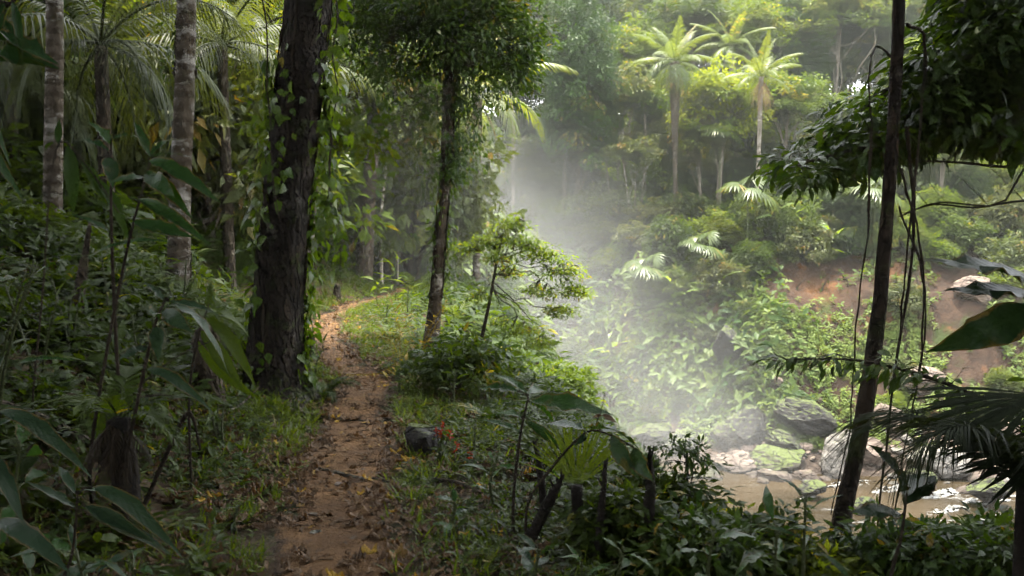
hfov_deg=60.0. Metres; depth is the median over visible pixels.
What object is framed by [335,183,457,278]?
bush
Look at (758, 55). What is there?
evergreen tree
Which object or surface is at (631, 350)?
bush
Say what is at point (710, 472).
boulder
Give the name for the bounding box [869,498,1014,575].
rim bush
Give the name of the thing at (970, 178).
bush
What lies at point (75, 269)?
ground fern
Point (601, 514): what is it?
rotten stump
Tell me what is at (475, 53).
spreading tree
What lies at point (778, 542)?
broadleaf plant
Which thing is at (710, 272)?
bush
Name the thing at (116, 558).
broadleaf plant
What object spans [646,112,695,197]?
grey green tree
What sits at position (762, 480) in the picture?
river stone
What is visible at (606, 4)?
evergreen tree
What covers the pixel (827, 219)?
bush
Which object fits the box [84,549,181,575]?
broadleaf plant
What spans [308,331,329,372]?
leafy herb
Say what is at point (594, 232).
bush
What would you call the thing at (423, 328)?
ground fern
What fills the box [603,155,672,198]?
bush
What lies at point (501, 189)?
bush
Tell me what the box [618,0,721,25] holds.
spreading tree
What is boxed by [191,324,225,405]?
broken stump
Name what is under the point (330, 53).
hanging vine
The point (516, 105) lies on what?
hanging vine
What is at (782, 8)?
evergreen tree
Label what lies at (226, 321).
leafy herb
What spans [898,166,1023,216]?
bare branch
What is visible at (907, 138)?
liana
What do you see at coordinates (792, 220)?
bush
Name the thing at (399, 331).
yellow herb
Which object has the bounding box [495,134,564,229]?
grey green tree
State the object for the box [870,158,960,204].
bush
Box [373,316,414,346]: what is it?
yellow herb
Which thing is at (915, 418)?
young palm
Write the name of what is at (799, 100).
spreading tree
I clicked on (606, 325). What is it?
banana plant
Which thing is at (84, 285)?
leafy herb
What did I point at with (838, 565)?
broadleaf plant
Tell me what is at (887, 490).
rapids
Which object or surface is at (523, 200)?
bush
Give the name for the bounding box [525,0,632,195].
evergreen tree
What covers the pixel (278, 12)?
yellow leaved tree
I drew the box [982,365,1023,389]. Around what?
bush
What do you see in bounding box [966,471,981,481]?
river stone
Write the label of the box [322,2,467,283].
brown trunk tree
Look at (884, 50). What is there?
liana
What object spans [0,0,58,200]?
tall shrub
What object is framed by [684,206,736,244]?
bush
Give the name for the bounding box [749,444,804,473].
boulder
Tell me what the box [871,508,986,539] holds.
rim bush
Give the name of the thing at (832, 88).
bush
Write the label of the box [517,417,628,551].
palm seedling
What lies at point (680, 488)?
round bush
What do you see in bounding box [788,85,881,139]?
bush
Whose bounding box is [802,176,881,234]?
bush
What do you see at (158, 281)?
ground fern
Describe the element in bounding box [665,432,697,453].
boulder
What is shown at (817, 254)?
bush
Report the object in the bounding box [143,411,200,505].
fallen stick
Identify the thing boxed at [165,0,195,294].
pale trunk tree
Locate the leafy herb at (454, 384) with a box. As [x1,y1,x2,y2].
[439,364,468,405]
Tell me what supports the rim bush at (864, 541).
on the ground at (948, 311)
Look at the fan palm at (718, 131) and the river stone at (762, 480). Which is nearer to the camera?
the river stone at (762, 480)
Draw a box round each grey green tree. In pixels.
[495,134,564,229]
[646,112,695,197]
[664,86,730,196]
[797,106,845,176]
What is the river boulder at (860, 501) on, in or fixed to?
in the river at (751, 491)
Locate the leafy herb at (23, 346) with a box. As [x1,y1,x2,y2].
[0,271,80,389]
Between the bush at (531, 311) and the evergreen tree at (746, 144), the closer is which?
the bush at (531, 311)
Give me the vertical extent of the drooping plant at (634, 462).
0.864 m
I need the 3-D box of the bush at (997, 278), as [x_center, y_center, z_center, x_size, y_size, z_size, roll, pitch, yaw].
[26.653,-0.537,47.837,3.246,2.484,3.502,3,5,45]
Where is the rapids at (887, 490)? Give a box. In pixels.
[872,484,898,492]
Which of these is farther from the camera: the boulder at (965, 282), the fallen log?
the boulder at (965, 282)
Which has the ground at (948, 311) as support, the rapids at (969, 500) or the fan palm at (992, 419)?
the fan palm at (992, 419)
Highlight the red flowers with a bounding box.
[431,421,472,466]
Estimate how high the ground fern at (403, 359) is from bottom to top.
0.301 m
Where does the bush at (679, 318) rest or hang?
on the ground at (948, 311)
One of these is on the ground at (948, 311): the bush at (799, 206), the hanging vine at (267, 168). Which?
the bush at (799, 206)
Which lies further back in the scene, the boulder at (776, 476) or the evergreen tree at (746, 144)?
the evergreen tree at (746, 144)
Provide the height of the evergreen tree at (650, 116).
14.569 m
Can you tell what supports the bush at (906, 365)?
on the ground at (948, 311)
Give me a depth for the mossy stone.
6.40 m
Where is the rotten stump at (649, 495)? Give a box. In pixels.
[643,445,655,559]
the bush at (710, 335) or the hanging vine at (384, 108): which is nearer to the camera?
the hanging vine at (384, 108)
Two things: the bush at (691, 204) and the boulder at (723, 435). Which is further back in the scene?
the bush at (691, 204)
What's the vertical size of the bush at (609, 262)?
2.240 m
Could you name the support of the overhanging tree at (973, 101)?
on the ground at (948, 311)
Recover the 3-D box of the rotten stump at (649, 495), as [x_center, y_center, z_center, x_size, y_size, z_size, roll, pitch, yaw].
[0.692,1.137,4.475,0.064,0.706,0.061,0,3,0]
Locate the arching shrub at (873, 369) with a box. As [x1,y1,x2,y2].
[752,344,1023,432]
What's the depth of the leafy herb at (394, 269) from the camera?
21.01 m
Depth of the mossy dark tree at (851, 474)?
5.97 m
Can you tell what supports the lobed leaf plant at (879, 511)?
on the ground at (948, 311)
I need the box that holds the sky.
[484,64,867,117]
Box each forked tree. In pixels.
[586,55,660,197]
[598,133,666,207]
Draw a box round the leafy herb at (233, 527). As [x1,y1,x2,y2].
[215,500,255,538]
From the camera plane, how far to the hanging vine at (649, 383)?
47.52 m
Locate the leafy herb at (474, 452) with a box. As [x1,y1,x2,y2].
[455,420,499,471]
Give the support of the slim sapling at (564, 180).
on the ground at (948, 311)
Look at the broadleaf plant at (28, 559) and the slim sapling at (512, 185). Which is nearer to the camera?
the broadleaf plant at (28, 559)
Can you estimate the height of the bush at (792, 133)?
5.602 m
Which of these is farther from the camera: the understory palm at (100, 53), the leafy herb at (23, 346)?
the understory palm at (100, 53)
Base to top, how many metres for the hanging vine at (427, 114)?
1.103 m
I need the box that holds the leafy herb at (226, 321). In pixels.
[202,312,248,367]
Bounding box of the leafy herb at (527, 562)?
[516,533,559,575]
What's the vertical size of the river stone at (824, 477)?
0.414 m
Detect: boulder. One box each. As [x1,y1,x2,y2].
[630,423,670,448]
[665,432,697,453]
[691,468,721,480]
[710,421,741,449]
[710,450,757,473]
[712,325,745,361]
[725,405,770,444]
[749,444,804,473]
[755,468,792,481]
[764,429,806,456]
[773,397,837,436]
[790,469,820,480]
[798,479,827,496]
[820,430,850,479]
[854,496,876,508]
[863,437,887,465]
[872,403,905,432]
[903,366,945,392]
[906,469,937,480]
[907,445,971,479]
[951,275,991,304]
[965,478,1010,503]
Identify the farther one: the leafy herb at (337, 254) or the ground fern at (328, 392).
the leafy herb at (337, 254)
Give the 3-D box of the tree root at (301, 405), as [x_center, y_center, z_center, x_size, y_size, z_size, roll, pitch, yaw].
[-1.658,1.091,7.771,1.145,0.199,0.275,2,4,31]
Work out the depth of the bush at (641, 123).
82.11 m
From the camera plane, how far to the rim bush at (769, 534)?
4.73 m
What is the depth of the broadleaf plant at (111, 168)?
4.37 m
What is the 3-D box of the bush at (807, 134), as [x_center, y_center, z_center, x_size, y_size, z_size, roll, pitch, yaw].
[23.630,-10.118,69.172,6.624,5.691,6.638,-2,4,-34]
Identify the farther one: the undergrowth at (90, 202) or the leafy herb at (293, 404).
the undergrowth at (90, 202)
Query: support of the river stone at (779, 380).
on the ground at (948, 311)
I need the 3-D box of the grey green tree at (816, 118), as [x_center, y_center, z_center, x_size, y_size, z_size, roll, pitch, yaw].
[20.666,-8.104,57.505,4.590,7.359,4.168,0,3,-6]
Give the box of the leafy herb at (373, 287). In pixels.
[360,275,392,305]
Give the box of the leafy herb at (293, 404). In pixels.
[284,392,311,414]
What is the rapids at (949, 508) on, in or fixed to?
on the river at (751, 491)
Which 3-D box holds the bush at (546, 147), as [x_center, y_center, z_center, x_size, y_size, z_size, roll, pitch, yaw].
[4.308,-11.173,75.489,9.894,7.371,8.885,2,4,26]
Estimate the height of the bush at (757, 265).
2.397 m
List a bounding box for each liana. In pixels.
[830,127,871,514]
[868,45,890,139]
[877,126,915,527]
[895,166,924,506]
[898,206,926,430]
[899,23,926,332]
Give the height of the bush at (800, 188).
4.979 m
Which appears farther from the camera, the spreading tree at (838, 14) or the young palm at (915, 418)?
the spreading tree at (838, 14)
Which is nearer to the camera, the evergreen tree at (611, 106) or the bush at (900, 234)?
the bush at (900, 234)
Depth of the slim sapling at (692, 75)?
64.52 m
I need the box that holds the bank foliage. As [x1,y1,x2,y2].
[351,165,1023,420]
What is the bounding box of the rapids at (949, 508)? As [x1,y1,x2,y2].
[928,505,965,514]
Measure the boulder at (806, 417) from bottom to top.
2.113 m
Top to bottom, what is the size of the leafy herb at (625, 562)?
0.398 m
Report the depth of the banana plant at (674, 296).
49.69 m
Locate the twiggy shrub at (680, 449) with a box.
[643,430,733,482]
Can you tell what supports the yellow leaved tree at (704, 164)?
on the ground at (948, 311)
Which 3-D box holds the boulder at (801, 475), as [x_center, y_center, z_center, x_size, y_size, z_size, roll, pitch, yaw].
[13.262,8.710,39.999,1.466,0.959,1.512,0,3,0]
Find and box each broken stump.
[72,222,91,326]
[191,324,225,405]
[332,283,340,299]
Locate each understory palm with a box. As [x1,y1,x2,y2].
[0,0,250,222]
[0,19,173,174]
[93,0,360,288]
[129,0,247,189]
[158,1,396,165]
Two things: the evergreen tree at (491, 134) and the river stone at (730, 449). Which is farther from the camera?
the evergreen tree at (491, 134)
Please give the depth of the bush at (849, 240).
51.35 m
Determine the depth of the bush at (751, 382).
44.67 m
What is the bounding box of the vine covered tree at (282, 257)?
[241,0,331,404]
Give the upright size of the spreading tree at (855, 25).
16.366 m
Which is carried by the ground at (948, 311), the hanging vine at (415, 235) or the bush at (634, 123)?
the bush at (634, 123)
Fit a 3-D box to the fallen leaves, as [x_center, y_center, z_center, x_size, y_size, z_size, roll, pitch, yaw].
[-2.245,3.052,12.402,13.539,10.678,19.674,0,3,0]
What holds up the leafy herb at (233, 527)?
on the ground at (948, 311)
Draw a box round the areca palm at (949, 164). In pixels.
[945,155,979,170]
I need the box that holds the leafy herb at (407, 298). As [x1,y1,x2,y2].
[387,279,422,322]
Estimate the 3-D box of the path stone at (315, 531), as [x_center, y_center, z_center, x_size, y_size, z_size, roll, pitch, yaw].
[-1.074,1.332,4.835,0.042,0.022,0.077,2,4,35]
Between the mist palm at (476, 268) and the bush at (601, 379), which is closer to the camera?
the mist palm at (476, 268)
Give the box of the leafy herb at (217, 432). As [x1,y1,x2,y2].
[200,399,240,449]
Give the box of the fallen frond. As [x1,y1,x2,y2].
[330,353,407,378]
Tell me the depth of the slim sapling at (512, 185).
59.53 m
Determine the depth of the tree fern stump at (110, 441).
4.16 m
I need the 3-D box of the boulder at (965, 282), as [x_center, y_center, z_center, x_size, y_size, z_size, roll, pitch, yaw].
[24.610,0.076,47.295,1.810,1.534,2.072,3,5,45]
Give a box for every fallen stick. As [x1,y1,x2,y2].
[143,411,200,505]
[219,386,259,416]
[431,477,481,493]
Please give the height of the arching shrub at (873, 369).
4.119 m
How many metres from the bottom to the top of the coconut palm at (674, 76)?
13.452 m
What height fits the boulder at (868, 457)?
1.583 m
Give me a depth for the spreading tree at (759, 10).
72.31 m
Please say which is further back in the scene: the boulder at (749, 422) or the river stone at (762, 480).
the boulder at (749, 422)
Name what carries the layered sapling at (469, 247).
on the ground at (948, 311)
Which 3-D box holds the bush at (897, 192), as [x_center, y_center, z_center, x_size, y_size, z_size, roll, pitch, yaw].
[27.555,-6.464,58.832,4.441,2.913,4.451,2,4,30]
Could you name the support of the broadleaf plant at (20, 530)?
on the ground at (948, 311)
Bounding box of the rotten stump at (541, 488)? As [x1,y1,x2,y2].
[532,437,549,528]
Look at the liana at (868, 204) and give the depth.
5.99 m
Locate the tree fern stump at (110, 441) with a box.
[81,415,154,513]
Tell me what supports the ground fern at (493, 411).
on the ground at (948, 311)
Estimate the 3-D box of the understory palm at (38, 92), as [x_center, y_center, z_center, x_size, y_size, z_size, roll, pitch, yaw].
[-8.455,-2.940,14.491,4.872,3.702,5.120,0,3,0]
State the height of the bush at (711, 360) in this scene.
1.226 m
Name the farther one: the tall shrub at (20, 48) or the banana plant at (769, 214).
the banana plant at (769, 214)
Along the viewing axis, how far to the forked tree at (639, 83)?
61.34 m
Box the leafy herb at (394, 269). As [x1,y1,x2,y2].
[374,250,415,299]
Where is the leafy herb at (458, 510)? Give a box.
[427,487,476,537]
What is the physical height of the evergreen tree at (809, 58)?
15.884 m
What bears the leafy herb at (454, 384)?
on the ground at (948, 311)
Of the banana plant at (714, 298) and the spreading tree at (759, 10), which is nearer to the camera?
the banana plant at (714, 298)
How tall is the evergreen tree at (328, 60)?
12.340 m
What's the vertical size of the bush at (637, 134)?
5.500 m
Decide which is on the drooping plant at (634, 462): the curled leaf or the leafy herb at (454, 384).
the curled leaf
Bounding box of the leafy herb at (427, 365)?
[407,346,440,389]
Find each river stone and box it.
[728,447,739,451]
[740,444,757,452]
[757,477,769,483]
[771,376,782,385]
[800,442,814,450]
[819,475,831,480]
[890,447,904,453]
[901,434,913,444]
[956,485,968,493]
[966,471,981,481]
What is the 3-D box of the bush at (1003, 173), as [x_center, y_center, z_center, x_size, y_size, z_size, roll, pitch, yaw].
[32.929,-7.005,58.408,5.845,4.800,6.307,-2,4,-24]
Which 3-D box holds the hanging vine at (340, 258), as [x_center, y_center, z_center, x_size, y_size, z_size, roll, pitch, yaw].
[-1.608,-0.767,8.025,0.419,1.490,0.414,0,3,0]
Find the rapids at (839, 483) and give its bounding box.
[828,479,874,486]
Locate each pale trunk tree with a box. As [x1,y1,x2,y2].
[42,0,63,220]
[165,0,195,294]
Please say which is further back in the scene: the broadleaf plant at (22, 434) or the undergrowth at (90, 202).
the undergrowth at (90, 202)
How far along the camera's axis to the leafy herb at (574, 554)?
3.77 m
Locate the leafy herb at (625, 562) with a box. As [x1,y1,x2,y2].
[588,537,653,575]
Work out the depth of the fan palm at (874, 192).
51.39 m
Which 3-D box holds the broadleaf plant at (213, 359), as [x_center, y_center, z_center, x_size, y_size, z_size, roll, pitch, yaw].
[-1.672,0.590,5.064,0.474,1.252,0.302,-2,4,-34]
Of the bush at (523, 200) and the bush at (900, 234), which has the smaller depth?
the bush at (900, 234)
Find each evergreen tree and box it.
[159,0,283,45]
[270,0,407,142]
[459,102,506,199]
[460,4,525,107]
[483,26,547,163]
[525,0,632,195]
[533,6,613,133]
[536,0,628,38]
[540,26,635,192]
[604,0,655,31]
[613,16,691,133]
[638,0,728,95]
[703,0,776,76]
[723,53,803,160]
[743,0,836,127]
[762,0,826,76]
[786,0,877,91]
[842,43,887,92]
[861,0,934,88]
[863,73,888,111]
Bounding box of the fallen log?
[0,399,102,450]
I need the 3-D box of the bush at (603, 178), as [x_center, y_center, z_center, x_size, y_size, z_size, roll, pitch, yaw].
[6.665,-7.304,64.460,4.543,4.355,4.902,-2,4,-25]
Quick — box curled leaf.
[592,414,615,422]
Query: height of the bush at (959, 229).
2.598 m
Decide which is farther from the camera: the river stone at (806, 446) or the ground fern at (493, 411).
the river stone at (806, 446)
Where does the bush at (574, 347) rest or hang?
on the ground at (948, 311)
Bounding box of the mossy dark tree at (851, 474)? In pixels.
[829,0,904,532]
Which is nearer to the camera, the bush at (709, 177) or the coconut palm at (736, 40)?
the bush at (709, 177)
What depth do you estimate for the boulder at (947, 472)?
39.71 m
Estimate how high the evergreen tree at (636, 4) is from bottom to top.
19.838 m
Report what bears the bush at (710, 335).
on the ground at (948, 311)
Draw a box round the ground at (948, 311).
[0,181,1023,575]
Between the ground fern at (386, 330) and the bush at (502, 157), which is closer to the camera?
the ground fern at (386, 330)
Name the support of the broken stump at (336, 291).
on the ground at (948, 311)
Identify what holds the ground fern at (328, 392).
on the ground at (948, 311)
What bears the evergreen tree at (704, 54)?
on the ground at (948, 311)
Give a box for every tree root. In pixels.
[278,396,367,424]
[284,401,341,460]
[318,467,395,487]
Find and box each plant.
[0,255,86,408]
[0,355,92,573]
[0,423,87,575]
[9,524,145,575]
[20,553,100,575]
[25,466,183,575]
[31,119,129,409]
[72,121,169,414]
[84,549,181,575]
[86,122,221,503]
[118,282,226,548]
[152,544,211,575]
[183,281,264,489]
[524,394,653,534]
[586,316,633,361]
[647,281,694,320]
[655,275,703,313]
[671,517,756,575]
[693,258,741,309]
[725,514,799,572]
[734,485,819,575]
[749,478,841,575]
[757,202,803,244]
[798,216,844,267]
[820,552,848,575]
[850,445,937,575]
[906,189,931,243]
[926,254,1023,351]
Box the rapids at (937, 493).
[921,488,959,498]
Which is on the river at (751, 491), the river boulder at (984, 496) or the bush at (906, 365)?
the river boulder at (984, 496)
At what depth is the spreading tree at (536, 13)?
91.22 m
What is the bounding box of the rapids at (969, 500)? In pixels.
[963,495,1015,504]
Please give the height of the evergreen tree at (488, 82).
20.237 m
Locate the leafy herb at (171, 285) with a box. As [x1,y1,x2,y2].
[154,258,207,330]
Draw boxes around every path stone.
[308,512,317,515]
[309,529,321,533]
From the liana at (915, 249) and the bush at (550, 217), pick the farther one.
the bush at (550, 217)
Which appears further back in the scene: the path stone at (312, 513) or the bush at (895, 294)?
the bush at (895, 294)
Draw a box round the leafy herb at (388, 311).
[376,294,402,323]
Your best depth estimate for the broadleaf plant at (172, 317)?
4.04 m
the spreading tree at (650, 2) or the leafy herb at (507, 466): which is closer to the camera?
the leafy herb at (507, 466)
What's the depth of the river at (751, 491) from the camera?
37.18 m
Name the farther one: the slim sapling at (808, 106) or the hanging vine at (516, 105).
the slim sapling at (808, 106)
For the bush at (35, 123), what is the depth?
16.36 m
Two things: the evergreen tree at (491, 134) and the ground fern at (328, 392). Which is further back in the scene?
the evergreen tree at (491, 134)
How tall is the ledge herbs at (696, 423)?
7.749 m
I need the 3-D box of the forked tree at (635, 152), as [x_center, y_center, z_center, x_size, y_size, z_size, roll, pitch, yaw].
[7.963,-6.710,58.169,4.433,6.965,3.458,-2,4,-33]
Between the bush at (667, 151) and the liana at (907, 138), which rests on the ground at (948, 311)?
the bush at (667, 151)
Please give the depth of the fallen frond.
9.96 m
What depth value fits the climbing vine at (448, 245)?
12.53 m
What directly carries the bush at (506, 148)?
on the ground at (948, 311)
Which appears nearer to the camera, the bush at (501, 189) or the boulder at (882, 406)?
the boulder at (882, 406)
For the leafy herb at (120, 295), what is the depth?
7.67 m
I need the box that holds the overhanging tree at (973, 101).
[744,0,1023,213]
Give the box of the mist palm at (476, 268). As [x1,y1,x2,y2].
[394,13,577,289]
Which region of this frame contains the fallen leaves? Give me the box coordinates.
[0,250,643,575]
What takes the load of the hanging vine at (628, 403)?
on the ground at (948, 311)
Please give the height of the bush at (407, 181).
7.625 m
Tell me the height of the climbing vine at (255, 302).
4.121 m
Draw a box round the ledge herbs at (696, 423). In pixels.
[573,284,1023,451]
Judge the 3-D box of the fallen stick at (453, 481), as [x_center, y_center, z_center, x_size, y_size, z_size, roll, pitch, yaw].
[-0.344,1.233,5.567,0.412,0.042,0.038,3,4,37]
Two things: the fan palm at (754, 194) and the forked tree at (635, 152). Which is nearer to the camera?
the fan palm at (754, 194)
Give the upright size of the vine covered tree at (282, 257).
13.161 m
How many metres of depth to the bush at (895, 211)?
53.31 m
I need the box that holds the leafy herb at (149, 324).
[118,299,186,379]
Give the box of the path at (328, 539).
[273,287,407,575]
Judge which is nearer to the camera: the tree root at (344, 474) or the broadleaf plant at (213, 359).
the broadleaf plant at (213, 359)
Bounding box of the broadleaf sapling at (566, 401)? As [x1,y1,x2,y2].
[478,374,613,534]
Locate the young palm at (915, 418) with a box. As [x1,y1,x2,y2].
[820,387,1023,575]
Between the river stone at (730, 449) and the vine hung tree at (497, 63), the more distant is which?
the river stone at (730, 449)
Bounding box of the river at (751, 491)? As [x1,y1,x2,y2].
[654,458,1015,540]
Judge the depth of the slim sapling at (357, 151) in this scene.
11.99 m
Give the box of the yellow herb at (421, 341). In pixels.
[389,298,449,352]
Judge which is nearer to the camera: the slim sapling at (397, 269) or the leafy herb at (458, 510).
the leafy herb at (458, 510)
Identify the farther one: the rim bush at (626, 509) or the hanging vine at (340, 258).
the hanging vine at (340, 258)
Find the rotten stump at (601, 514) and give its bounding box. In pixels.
[593,458,607,569]
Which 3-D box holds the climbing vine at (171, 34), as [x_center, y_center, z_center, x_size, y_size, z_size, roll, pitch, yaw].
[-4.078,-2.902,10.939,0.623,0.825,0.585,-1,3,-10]
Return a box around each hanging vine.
[259,0,281,222]
[307,0,359,243]
[310,119,357,284]
[339,46,378,116]
[364,52,399,119]
[376,66,418,125]
[400,75,444,149]
[408,177,432,262]
[425,90,446,204]
[452,86,492,150]
[454,83,464,176]
[479,74,540,116]
[507,51,552,98]
[616,399,634,411]
[640,378,662,408]
[665,353,683,387]
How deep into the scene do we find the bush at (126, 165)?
19.45 m
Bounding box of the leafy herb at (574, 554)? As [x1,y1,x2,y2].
[553,543,610,575]
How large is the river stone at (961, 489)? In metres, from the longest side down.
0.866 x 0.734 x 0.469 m
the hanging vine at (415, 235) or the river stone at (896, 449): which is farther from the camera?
the river stone at (896, 449)
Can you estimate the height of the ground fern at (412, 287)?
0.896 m
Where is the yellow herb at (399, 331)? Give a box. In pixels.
[378,322,415,361]
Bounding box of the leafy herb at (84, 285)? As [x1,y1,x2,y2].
[27,273,105,364]
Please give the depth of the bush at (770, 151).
58.42 m
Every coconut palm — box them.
[626,15,717,203]
[690,10,776,71]
[720,30,802,240]
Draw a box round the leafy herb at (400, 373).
[382,360,415,393]
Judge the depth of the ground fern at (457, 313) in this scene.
19.16 m
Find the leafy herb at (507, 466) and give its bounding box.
[461,451,522,508]
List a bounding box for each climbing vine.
[151,252,224,303]
[155,15,204,84]
[234,0,350,391]
[342,34,405,195]
[387,14,518,189]
[421,145,464,302]
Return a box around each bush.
[0,0,162,125]
[0,0,205,186]
[0,0,249,199]
[35,0,360,257]
[121,19,340,236]
[121,144,247,179]
[215,106,366,184]
[245,110,398,248]
[316,88,526,283]
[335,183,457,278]
[344,123,421,248]
[373,198,558,336]
[471,162,516,205]
[484,116,557,171]
[486,201,530,239]
[491,126,521,174]
[498,170,561,206]
[512,229,556,255]
[514,237,555,270]
[517,302,544,322]
[519,197,555,224]
[520,124,614,176]
[523,357,607,408]
[531,196,588,235]
[539,162,604,202]
[544,275,587,307]
[549,252,596,281]
[554,340,590,359]
[555,477,679,560]
[557,181,634,227]
[567,215,619,251]
[568,354,592,370]
[581,453,750,527]
[582,160,633,198]
[586,318,609,335]
[588,246,629,273]
[588,372,611,389]
[602,116,642,170]
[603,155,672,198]
[605,123,682,171]
[609,219,652,249]
[615,111,664,134]
[615,196,689,228]
[618,337,650,359]
[619,82,681,136]
[624,263,677,299]
[624,487,788,575]
[632,131,704,176]
[636,212,699,264]
[646,165,713,201]
[647,190,719,225]
[647,267,701,306]
[657,307,694,329]
[671,394,698,415]
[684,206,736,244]
[688,322,719,348]
[690,149,750,199]
[691,253,752,297]
[696,216,752,249]
[696,353,721,368]
[703,497,833,575]
[706,500,757,520]
[710,151,777,202]
[723,246,776,280]
[725,189,792,239]
[726,136,778,158]
[728,238,779,276]
[728,298,761,328]
[733,373,764,398]
[743,132,820,201]
[755,529,878,575]
[758,193,833,236]
[764,207,824,255]
[773,120,811,148]
[775,219,837,267]
[781,80,853,130]
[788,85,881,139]
[789,121,814,145]
[791,157,845,199]
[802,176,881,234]
[802,208,845,237]
[817,495,976,575]
[829,225,877,260]
[866,194,923,226]
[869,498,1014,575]
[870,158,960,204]
[871,276,930,313]
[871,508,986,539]
[872,210,935,255]
[875,389,910,409]
[879,355,922,383]
[895,183,969,229]
[896,170,963,199]
[916,229,967,267]
[925,214,997,253]
[934,164,996,200]
[944,197,1006,224]
[958,184,1023,237]
[960,502,1014,570]
[971,159,1023,197]
[974,229,1023,275]
[978,256,1023,287]
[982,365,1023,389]
[989,381,1018,398]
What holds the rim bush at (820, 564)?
on the ground at (948, 311)
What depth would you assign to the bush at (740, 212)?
53.30 m
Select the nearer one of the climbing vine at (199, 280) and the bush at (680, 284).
the climbing vine at (199, 280)
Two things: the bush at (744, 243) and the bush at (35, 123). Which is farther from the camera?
the bush at (744, 243)
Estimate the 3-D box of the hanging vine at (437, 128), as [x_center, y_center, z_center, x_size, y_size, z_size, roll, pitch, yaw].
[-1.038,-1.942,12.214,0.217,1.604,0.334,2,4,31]
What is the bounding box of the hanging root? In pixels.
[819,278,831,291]
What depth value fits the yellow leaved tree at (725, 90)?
57.68 m
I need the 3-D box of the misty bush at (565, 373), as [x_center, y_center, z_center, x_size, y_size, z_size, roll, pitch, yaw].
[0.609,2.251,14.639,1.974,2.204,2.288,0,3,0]
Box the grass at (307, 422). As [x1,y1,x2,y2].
[0,234,677,575]
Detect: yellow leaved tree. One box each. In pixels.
[250,2,282,35]
[664,51,780,208]
[687,138,735,197]
[914,147,984,198]
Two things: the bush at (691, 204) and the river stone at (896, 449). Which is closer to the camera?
the river stone at (896, 449)
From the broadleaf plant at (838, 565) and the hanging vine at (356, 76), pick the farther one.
the hanging vine at (356, 76)
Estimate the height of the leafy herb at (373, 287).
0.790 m
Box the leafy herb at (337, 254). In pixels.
[320,231,357,276]
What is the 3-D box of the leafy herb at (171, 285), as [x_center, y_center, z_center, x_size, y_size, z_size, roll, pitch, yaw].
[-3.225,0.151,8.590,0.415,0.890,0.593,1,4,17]
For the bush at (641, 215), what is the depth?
56.33 m
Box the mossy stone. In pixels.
[405,423,446,458]
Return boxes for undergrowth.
[0,115,668,466]
[0,172,768,575]
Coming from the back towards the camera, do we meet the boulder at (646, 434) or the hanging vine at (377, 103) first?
the boulder at (646, 434)
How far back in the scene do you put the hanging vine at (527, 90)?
12.21 m
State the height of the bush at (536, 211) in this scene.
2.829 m
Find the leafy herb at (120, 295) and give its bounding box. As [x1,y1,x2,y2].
[89,256,138,333]
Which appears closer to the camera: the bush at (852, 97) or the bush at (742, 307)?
the bush at (742, 307)
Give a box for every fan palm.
[622,252,672,316]
[679,230,727,275]
[696,117,746,210]
[716,175,780,248]
[841,176,906,250]
[903,386,1023,505]
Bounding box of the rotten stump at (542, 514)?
[517,468,564,550]
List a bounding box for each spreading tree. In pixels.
[424,14,505,99]
[513,0,570,31]
[597,10,669,171]
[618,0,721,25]
[642,0,753,114]
[697,0,810,75]
[739,56,843,161]
[789,0,909,101]
[824,0,932,89]
[903,34,939,178]
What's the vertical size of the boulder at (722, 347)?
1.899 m
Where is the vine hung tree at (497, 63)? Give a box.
[327,0,563,348]
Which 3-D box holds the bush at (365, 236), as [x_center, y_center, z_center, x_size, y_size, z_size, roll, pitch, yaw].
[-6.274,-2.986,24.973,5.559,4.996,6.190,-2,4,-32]
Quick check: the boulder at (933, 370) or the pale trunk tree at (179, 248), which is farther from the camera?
the boulder at (933, 370)
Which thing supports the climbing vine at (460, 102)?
attached to the vine hung tree at (497, 63)
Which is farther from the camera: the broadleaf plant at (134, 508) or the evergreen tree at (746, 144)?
the evergreen tree at (746, 144)
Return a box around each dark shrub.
[394,331,524,396]
[410,319,527,375]
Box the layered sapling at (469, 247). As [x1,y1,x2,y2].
[448,210,596,351]
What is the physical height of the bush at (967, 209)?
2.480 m
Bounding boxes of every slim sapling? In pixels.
[231,100,404,252]
[379,66,403,284]
[385,45,419,284]
[486,72,525,235]
[533,72,589,203]
[618,84,669,194]
[665,67,702,175]
[794,79,829,140]
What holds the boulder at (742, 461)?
on the ground at (948, 311)
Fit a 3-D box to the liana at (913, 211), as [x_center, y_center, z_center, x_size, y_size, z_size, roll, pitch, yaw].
[2.680,0.492,6.042,0.248,2.646,0.217,0,3,0]
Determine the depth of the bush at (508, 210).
59.45 m
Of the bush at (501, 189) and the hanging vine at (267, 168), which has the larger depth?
the bush at (501, 189)
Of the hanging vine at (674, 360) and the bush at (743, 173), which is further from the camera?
the bush at (743, 173)
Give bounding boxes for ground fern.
[0,262,134,307]
[32,364,232,456]
[110,261,197,303]
[221,317,248,352]
[316,376,360,404]
[352,321,422,338]
[371,271,455,293]
[380,352,426,378]
[381,315,469,337]
[441,299,500,328]
[443,399,536,425]
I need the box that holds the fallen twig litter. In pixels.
[0,237,600,574]
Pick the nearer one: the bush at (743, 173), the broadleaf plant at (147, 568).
the broadleaf plant at (147, 568)
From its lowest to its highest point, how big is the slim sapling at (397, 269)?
7.757 m
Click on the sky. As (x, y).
(859, 83)
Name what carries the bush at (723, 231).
on the ground at (948, 311)
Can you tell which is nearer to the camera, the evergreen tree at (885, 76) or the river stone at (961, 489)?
the river stone at (961, 489)
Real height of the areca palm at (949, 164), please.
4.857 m
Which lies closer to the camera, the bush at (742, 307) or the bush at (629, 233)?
the bush at (742, 307)

